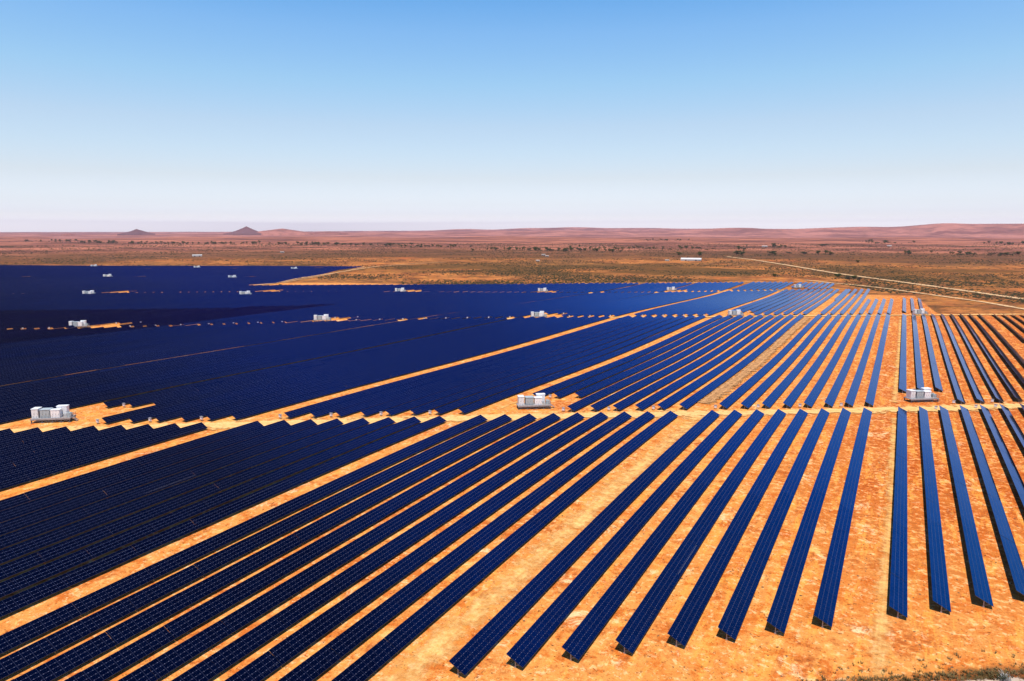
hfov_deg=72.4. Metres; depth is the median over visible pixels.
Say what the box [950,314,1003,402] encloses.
solar panel row
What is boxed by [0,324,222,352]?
solar panel row
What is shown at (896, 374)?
path
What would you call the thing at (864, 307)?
solar panel row
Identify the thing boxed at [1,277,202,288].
solar panel row
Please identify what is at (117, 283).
solar panel row
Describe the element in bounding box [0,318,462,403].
solar panel row
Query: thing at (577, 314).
solar panel row
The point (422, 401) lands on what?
solar panel row
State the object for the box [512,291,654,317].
solar panel row
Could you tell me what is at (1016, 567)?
solar panel row
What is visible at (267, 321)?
solar panel row
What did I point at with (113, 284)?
solar panel row
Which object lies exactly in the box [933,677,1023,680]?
road
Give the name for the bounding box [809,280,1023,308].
road
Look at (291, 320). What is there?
solar panel row
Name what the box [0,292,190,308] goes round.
solar panel row
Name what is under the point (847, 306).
solar panel row
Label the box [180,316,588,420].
solar panel row
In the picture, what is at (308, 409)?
solar panel row
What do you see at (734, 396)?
solar panel row
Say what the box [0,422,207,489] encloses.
solar panel row
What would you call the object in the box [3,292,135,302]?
solar panel row
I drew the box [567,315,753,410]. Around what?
solar panel row
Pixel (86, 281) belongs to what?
solar panel row
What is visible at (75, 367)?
solar panel row
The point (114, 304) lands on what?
solar panel row
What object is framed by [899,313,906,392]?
solar panel row
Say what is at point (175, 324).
solar panel row
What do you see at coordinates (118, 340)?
solar panel row
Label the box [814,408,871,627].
solar panel row
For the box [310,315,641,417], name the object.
solar panel row
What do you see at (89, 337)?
solar panel row
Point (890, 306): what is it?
solar panel row
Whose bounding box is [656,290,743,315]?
solar panel row
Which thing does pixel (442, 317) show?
solar panel row
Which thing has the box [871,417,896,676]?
path
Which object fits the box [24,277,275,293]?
solar panel row
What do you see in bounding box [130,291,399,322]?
solar panel row
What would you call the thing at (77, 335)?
solar panel row
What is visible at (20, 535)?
solar panel row
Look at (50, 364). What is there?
solar panel row
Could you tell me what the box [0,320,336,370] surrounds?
solar panel row
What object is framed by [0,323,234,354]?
solar panel row
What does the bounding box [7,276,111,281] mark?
solar panel row
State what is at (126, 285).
solar panel row
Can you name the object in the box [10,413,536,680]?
solar panel row
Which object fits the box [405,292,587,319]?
solar panel row
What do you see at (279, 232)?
hill
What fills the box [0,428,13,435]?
solar panel row
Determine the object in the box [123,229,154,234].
hill
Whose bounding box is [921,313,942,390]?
solar panel row
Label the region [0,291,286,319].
solar panel row
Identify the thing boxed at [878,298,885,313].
solar panel row
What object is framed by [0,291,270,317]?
solar panel row
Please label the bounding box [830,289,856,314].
solar panel row
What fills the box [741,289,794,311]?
solar panel row
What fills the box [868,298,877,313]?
solar panel row
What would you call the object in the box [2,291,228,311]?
solar panel row
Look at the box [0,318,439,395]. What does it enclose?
solar panel row
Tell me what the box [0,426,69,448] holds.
solar panel row
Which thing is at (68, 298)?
solar panel row
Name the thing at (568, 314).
solar panel row
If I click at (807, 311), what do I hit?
solar panel row
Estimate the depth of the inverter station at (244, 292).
652.02 m
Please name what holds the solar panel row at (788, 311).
on the ground
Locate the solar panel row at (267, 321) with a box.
[260,292,498,322]
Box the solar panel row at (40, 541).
[0,418,368,563]
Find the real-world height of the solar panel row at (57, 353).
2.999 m
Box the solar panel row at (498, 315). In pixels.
[492,292,640,317]
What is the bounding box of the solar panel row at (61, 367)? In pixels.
[0,319,372,377]
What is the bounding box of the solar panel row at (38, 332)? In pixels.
[0,327,77,336]
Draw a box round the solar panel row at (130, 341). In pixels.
[0,322,272,359]
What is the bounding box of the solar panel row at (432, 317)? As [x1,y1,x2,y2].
[427,292,600,318]
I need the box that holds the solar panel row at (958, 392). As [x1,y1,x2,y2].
[931,314,965,403]
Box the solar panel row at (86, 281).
[0,276,187,286]
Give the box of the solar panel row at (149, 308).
[0,291,320,323]
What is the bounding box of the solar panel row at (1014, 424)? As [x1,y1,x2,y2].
[1000,404,1023,446]
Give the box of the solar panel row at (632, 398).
[613,314,773,410]
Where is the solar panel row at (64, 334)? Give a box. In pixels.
[0,326,129,342]
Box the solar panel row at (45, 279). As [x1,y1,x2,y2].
[1,276,105,281]
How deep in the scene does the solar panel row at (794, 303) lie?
595.18 m
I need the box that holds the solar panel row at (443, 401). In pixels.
[410,315,683,415]
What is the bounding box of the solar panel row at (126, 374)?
[0,318,450,399]
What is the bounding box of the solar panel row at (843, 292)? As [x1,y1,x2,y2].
[835,289,847,299]
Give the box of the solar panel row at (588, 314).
[581,291,697,315]
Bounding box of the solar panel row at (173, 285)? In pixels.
[76,278,291,292]
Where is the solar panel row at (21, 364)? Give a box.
[0,321,324,368]
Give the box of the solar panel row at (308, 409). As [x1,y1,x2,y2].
[284,315,631,417]
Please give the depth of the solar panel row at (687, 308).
576.94 m
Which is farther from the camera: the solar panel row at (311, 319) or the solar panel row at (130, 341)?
the solar panel row at (311, 319)
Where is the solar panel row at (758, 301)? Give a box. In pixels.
[732,289,787,310]
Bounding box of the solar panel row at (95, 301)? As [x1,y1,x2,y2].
[0,292,198,309]
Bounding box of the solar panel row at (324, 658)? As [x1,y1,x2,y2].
[278,411,654,680]
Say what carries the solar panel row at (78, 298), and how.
on the ground
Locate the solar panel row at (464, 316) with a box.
[459,292,620,317]
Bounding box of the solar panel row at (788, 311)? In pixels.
[783,288,826,314]
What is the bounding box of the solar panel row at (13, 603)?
[0,416,445,616]
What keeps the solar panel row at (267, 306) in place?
on the ground
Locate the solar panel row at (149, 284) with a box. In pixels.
[33,277,281,292]
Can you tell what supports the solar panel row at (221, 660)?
on the ground
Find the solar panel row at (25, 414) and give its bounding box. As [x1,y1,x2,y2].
[0,317,506,422]
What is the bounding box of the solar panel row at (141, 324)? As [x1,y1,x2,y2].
[133,291,422,326]
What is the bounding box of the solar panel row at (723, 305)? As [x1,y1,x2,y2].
[696,290,770,315]
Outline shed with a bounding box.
[681,258,701,260]
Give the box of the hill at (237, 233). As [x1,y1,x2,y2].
[228,232,241,234]
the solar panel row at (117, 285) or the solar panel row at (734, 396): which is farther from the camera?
the solar panel row at (117, 285)
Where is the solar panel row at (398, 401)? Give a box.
[361,315,663,415]
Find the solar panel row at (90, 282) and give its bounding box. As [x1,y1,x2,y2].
[3,277,189,287]
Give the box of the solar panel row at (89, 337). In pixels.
[0,325,184,348]
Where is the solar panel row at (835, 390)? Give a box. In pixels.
[825,314,870,407]
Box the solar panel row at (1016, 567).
[960,405,1023,601]
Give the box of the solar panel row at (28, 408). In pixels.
[0,317,494,415]
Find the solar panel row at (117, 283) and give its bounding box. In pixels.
[7,277,236,290]
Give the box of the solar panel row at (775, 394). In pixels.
[762,314,841,408]
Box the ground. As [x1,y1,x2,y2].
[0,232,1023,680]
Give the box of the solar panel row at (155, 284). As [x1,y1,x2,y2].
[41,277,287,292]
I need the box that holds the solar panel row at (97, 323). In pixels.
[64,291,382,327]
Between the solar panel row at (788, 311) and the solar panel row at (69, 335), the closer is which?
the solar panel row at (69, 335)
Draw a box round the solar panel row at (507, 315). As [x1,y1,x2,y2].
[502,292,646,317]
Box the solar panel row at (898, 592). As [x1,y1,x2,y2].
[889,406,906,618]
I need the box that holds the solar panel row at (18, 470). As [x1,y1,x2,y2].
[0,423,179,479]
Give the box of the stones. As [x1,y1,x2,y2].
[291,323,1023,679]
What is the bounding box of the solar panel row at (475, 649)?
[449,410,719,675]
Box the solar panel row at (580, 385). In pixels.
[554,315,732,398]
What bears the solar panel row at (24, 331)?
on the ground
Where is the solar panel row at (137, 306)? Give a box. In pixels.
[0,291,294,320]
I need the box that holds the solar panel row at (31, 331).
[0,328,64,335]
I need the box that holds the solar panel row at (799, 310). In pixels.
[793,288,833,314]
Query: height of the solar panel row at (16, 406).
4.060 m
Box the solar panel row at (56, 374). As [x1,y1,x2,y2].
[0,319,397,385]
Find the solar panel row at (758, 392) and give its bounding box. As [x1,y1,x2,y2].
[741,314,831,408]
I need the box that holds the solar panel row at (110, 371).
[0,318,428,392]
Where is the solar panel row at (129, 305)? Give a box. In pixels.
[0,291,278,318]
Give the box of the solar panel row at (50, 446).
[0,425,125,462]
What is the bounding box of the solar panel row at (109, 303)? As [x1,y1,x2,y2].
[0,291,236,313]
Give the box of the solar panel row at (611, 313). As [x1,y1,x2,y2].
[602,291,710,315]
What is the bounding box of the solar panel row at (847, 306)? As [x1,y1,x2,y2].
[839,288,863,313]
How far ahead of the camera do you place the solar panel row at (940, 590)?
139.61 m
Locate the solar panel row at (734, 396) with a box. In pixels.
[719,314,821,409]
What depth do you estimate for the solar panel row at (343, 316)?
560.68 m
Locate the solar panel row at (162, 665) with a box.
[118,412,584,680]
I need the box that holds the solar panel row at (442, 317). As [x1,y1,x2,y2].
[438,292,607,318]
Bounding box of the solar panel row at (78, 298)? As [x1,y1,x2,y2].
[0,292,160,305]
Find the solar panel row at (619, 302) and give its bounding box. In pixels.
[566,291,677,312]
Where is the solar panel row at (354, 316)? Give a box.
[349,292,537,317]
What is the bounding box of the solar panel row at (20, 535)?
[0,419,343,548]
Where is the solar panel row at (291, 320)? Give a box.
[284,292,514,322]
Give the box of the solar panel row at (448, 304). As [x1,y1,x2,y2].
[360,292,544,316]
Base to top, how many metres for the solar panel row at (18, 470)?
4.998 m
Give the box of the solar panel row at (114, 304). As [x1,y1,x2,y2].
[0,291,254,315]
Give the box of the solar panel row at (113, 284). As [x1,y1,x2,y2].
[0,277,243,291]
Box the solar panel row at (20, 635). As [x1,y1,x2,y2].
[0,415,487,653]
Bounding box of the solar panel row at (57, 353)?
[0,322,284,362]
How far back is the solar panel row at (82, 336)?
389.25 m
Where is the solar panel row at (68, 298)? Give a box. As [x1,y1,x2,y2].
[0,292,143,303]
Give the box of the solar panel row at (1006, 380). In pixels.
[959,313,1022,401]
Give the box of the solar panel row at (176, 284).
[68,278,294,292]
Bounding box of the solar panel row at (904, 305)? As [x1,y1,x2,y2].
[902,297,905,311]
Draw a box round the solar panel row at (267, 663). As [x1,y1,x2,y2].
[225,411,631,680]
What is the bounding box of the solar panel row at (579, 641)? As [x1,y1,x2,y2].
[562,409,763,660]
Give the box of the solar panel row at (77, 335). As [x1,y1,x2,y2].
[0,325,155,344]
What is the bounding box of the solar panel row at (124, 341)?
[0,322,259,357]
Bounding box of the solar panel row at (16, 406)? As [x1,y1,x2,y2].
[0,317,484,411]
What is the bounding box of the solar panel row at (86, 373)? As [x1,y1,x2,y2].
[0,318,418,388]
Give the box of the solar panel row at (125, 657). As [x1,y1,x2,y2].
[64,413,559,680]
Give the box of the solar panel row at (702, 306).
[676,290,757,314]
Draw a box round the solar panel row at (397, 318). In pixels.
[394,292,580,319]
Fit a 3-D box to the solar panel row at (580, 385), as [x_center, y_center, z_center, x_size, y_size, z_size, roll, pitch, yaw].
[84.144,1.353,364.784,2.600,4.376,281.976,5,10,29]
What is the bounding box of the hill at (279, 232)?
[258,228,315,235]
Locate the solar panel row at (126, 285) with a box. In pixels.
[14,277,269,293]
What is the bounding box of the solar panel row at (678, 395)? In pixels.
[657,314,793,409]
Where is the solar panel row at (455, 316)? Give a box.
[448,292,613,318]
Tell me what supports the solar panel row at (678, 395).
on the ground
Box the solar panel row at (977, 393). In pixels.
[940,313,984,403]
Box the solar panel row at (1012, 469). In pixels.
[979,404,1023,505]
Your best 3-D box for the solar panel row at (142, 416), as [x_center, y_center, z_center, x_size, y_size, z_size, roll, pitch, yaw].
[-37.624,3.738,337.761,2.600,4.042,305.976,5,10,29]
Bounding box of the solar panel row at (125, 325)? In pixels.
[120,291,414,326]
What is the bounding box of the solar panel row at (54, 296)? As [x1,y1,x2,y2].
[2,292,109,300]
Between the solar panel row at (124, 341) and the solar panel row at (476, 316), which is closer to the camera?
the solar panel row at (124, 341)
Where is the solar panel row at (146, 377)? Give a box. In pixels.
[0,317,473,407]
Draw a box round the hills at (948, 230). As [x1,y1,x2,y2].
[0,223,1023,238]
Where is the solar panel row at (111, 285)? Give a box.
[0,277,255,293]
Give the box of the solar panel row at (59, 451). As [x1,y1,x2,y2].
[0,424,152,470]
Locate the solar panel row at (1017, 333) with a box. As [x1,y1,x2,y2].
[994,314,1023,339]
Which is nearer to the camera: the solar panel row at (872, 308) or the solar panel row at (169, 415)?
the solar panel row at (169, 415)
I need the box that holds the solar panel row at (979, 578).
[939,405,993,606]
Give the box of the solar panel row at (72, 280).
[0,276,156,284]
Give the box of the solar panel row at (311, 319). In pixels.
[297,292,521,321]
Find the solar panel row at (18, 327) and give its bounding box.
[12,291,351,328]
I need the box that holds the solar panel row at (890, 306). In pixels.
[887,298,893,313]
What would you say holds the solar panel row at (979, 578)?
on the ground
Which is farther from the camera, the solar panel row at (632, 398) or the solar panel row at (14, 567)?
the solar panel row at (632, 398)
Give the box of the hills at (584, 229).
[50,227,697,233]
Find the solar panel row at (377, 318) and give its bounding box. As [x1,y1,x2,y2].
[370,292,565,319]
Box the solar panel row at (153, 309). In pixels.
[0,291,328,325]
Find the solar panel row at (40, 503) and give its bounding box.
[0,420,289,522]
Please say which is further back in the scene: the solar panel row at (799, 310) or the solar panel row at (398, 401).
the solar panel row at (799, 310)
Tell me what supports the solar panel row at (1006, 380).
on the ground
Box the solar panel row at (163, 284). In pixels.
[50,277,300,292]
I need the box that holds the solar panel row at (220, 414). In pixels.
[206,316,598,419]
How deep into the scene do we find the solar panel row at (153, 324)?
526.06 m
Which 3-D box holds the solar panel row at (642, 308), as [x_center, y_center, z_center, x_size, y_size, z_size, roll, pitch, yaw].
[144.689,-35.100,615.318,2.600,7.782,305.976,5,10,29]
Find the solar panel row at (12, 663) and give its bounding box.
[0,414,511,679]
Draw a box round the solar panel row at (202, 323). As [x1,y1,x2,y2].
[199,291,461,324]
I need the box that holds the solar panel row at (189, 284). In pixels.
[94,279,289,291]
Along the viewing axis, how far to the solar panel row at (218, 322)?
533.13 m
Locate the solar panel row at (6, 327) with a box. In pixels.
[0,291,344,328]
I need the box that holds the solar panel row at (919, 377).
[912,314,923,389]
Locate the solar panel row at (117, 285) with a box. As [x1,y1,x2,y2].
[5,277,261,293]
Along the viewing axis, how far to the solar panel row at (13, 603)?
135.68 m
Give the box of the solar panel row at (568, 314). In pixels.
[562,291,683,315]
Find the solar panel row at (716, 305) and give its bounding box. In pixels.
[686,289,764,315]
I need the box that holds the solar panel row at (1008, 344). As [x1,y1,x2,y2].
[979,314,1023,362]
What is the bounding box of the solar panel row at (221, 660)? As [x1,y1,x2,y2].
[171,412,607,680]
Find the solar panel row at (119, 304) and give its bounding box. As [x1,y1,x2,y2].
[0,291,262,316]
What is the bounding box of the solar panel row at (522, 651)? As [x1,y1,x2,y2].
[506,410,741,667]
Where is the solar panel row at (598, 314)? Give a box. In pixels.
[592,291,703,315]
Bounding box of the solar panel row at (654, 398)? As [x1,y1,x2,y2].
[636,314,783,409]
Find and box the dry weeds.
[290,318,1023,680]
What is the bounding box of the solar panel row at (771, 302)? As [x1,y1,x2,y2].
[750,289,800,311]
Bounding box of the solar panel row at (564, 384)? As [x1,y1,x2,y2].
[532,315,722,395]
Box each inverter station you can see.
[30,405,78,423]
[68,320,89,327]
[82,290,94,293]
[239,291,251,293]
[313,314,332,321]
[395,288,405,291]
[516,393,554,409]
[530,311,546,317]
[538,288,548,291]
[667,287,676,290]
[727,310,744,315]
[793,284,803,288]
[903,387,939,402]
[911,309,928,314]
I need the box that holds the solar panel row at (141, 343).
[0,321,299,364]
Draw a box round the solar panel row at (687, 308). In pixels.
[666,290,750,315]
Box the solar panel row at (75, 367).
[0,319,383,380]
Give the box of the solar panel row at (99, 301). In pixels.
[0,291,211,310]
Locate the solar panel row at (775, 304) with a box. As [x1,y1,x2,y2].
[753,289,807,314]
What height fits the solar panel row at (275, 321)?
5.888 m
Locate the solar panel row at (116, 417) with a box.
[102,316,556,422]
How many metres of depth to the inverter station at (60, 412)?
206.17 m
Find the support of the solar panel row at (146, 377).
on the ground
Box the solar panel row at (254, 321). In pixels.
[248,292,490,323]
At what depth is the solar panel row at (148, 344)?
348.88 m
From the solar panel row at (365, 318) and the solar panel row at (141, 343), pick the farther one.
the solar panel row at (365, 318)
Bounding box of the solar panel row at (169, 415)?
[154,316,577,421]
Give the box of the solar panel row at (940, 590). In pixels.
[919,406,950,612]
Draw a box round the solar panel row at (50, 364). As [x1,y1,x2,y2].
[0,320,348,372]
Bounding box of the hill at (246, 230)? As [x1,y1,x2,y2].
[223,226,260,234]
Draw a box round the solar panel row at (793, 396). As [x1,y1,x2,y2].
[783,314,850,406]
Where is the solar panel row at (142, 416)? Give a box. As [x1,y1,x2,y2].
[128,316,567,421]
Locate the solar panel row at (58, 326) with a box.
[51,291,375,328]
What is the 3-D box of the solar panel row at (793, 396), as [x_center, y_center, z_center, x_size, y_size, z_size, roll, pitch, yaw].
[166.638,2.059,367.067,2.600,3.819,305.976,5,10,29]
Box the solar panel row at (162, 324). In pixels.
[158,291,437,325]
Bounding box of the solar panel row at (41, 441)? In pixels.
[0,425,97,455]
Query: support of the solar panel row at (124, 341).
on the ground
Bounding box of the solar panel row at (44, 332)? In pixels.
[0,327,90,338]
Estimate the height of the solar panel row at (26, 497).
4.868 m
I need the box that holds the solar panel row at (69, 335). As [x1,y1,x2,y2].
[0,326,142,343]
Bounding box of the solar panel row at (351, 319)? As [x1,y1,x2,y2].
[347,292,551,320]
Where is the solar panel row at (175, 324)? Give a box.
[171,291,444,325]
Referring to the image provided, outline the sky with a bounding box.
[0,0,1023,231]
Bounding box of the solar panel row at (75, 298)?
[0,292,151,304]
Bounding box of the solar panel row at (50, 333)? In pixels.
[0,327,103,339]
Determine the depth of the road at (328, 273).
1019.52 m
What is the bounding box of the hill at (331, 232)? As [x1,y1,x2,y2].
[315,231,349,234]
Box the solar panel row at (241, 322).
[236,292,483,323]
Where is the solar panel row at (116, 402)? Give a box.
[103,317,523,406]
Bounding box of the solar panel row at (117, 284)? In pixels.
[6,277,248,291]
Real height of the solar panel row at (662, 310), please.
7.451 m
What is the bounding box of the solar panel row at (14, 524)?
[0,419,316,535]
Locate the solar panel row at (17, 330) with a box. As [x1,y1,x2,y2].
[0,328,33,332]
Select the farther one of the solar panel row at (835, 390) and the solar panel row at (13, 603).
the solar panel row at (835, 390)
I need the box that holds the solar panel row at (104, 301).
[0,291,219,311]
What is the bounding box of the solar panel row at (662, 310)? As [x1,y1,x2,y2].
[645,290,737,315]
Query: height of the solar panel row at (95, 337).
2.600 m
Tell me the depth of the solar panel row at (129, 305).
548.44 m
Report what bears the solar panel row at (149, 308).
on the ground
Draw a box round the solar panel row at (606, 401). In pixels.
[590,314,763,411]
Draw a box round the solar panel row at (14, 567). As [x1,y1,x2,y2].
[0,417,394,579]
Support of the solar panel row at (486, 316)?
on the ground
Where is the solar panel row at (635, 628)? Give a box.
[616,409,785,653]
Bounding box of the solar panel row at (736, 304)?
[706,289,777,314]
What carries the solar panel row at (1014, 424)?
on the ground
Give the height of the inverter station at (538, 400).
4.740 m
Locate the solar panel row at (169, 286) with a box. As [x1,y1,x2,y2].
[95,279,286,292]
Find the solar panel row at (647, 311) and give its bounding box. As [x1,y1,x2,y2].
[635,290,731,315]
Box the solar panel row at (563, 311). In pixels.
[556,291,670,313]
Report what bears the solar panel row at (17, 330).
on the ground
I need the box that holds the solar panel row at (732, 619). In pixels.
[718,408,828,639]
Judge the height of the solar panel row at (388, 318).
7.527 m
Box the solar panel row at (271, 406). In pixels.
[231,316,609,418]
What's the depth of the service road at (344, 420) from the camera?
220.11 m
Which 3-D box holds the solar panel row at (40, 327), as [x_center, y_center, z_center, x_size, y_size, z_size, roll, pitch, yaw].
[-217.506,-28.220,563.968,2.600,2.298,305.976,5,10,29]
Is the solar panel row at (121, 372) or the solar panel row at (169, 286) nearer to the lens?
the solar panel row at (121, 372)
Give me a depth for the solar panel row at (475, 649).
122.50 m
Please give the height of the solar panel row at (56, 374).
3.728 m
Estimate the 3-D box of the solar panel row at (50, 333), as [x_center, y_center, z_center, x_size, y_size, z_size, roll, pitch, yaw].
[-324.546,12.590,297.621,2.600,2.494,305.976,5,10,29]
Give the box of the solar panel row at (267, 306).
[143,291,407,321]
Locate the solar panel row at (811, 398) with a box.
[804,314,860,407]
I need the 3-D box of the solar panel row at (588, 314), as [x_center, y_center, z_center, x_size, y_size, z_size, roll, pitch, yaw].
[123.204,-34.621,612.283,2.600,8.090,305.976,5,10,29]
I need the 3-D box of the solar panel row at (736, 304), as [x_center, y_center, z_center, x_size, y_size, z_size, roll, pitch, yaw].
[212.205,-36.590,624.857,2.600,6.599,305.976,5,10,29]
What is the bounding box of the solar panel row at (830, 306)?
[820,289,850,314]
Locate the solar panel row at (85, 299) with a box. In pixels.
[1,292,175,306]
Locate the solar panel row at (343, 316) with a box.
[337,292,530,317]
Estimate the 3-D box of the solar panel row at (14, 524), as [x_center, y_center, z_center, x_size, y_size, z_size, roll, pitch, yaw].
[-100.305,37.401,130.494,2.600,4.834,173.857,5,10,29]
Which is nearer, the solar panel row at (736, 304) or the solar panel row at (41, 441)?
the solar panel row at (41, 441)
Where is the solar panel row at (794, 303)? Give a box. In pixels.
[773,288,820,314]
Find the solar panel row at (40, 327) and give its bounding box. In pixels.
[39,291,367,328]
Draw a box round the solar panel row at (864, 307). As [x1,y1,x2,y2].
[859,299,870,313]
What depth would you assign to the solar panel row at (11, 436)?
190.40 m
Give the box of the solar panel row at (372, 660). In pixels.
[331,411,677,680]
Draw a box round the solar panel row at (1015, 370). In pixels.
[968,313,1023,383]
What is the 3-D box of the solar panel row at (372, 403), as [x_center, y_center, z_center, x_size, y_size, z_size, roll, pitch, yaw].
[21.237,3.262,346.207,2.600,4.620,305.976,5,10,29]
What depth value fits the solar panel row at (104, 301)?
575.14 m
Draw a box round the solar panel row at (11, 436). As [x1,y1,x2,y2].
[0,427,41,441]
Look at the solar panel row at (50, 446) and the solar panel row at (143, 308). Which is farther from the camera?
the solar panel row at (143, 308)
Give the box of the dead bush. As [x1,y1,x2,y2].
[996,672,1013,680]
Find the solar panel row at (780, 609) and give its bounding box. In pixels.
[767,408,850,633]
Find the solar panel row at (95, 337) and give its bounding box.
[0,324,196,349]
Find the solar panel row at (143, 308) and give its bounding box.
[0,291,310,322]
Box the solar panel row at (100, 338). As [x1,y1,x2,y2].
[0,324,209,351]
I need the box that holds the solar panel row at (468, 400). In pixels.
[434,315,694,413]
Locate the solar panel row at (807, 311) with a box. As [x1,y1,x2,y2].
[803,289,838,314]
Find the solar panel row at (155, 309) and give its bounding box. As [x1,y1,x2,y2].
[0,291,336,326]
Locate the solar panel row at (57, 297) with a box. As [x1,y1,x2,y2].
[0,292,118,301]
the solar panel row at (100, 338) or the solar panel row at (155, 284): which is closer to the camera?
the solar panel row at (100, 338)
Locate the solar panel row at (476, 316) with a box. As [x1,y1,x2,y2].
[470,292,627,317]
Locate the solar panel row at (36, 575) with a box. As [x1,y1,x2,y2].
[0,416,420,597]
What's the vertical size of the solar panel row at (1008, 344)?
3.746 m
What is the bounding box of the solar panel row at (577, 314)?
[572,291,690,315]
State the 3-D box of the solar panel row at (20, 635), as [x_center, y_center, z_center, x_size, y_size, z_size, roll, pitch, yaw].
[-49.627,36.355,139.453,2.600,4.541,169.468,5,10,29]
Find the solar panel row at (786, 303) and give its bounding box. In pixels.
[764,289,813,314]
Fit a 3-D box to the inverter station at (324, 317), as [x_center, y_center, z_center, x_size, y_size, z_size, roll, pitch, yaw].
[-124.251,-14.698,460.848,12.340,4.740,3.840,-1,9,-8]
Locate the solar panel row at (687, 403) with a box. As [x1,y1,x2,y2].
[679,314,803,408]
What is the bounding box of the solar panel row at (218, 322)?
[211,292,467,324]
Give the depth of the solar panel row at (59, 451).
179.94 m
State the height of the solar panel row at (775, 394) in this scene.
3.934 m
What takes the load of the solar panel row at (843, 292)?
on the ground
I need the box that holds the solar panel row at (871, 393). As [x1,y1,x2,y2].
[865,314,889,405]
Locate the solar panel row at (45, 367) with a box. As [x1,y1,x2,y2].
[0,320,360,375]
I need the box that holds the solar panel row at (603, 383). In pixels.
[575,315,743,397]
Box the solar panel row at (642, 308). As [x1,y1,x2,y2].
[613,291,717,315]
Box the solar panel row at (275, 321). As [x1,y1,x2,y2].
[273,292,506,322]
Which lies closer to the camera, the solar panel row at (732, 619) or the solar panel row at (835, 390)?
the solar panel row at (732, 619)
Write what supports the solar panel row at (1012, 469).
on the ground
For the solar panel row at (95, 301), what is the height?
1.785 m
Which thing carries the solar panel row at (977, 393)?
on the ground
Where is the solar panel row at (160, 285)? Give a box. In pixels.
[59,277,296,292]
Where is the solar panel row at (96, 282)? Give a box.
[0,277,195,288]
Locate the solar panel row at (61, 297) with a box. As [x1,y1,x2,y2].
[0,292,126,302]
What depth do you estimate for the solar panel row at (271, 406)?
271.37 m
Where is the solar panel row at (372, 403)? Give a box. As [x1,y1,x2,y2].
[335,315,652,417]
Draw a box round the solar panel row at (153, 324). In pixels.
[145,291,429,325]
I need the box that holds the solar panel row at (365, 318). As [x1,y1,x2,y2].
[358,292,558,320]
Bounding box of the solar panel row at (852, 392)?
[845,314,880,405]
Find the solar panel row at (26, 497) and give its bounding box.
[0,421,262,510]
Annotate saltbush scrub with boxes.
[0,240,1023,302]
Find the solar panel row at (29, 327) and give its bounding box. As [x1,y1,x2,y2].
[25,291,359,328]
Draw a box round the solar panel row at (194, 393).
[152,316,545,404]
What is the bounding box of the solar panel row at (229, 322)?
[223,292,475,323]
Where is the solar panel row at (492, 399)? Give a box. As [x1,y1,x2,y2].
[458,315,705,414]
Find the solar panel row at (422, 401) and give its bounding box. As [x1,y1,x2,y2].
[385,315,673,414]
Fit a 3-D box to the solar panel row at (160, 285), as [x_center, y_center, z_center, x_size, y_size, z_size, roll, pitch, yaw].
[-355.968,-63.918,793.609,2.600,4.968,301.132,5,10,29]
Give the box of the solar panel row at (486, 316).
[481,292,634,317]
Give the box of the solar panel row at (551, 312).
[546,291,664,313]
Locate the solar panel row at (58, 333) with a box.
[0,326,117,340]
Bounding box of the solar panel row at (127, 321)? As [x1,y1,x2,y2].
[118,291,392,323]
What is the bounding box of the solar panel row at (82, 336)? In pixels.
[0,325,168,346]
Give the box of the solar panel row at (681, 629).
[667,409,807,646]
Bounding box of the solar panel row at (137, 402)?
[128,316,534,406]
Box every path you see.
[381,412,706,680]
[697,317,810,403]
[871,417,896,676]
[892,317,900,401]
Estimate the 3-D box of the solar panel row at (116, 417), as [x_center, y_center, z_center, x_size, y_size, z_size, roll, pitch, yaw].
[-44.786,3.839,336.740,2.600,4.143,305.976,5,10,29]
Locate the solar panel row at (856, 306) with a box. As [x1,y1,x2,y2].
[849,289,869,313]
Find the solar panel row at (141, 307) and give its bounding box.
[0,291,302,321]
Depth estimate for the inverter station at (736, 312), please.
491.74 m
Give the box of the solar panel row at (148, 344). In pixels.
[0,321,311,365]
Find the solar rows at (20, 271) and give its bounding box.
[0,265,922,310]
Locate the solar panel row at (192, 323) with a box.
[183,291,452,325]
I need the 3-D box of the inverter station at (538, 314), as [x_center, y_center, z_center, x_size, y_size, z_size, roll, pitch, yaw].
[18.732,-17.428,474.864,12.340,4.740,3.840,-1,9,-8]
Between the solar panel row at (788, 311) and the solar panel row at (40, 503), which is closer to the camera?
the solar panel row at (40, 503)
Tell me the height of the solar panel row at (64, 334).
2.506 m
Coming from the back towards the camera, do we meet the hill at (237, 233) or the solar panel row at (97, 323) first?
the hill at (237, 233)
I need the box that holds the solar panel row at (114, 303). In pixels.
[0,291,246,314]
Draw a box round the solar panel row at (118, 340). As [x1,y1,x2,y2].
[0,323,247,356]
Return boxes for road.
[0,402,1023,432]
[256,262,434,284]
[398,314,1021,320]
[726,256,1023,299]
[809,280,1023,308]
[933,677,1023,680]
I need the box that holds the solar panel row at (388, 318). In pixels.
[382,292,573,319]
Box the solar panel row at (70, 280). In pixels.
[11,276,149,283]
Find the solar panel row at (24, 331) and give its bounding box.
[0,328,47,334]

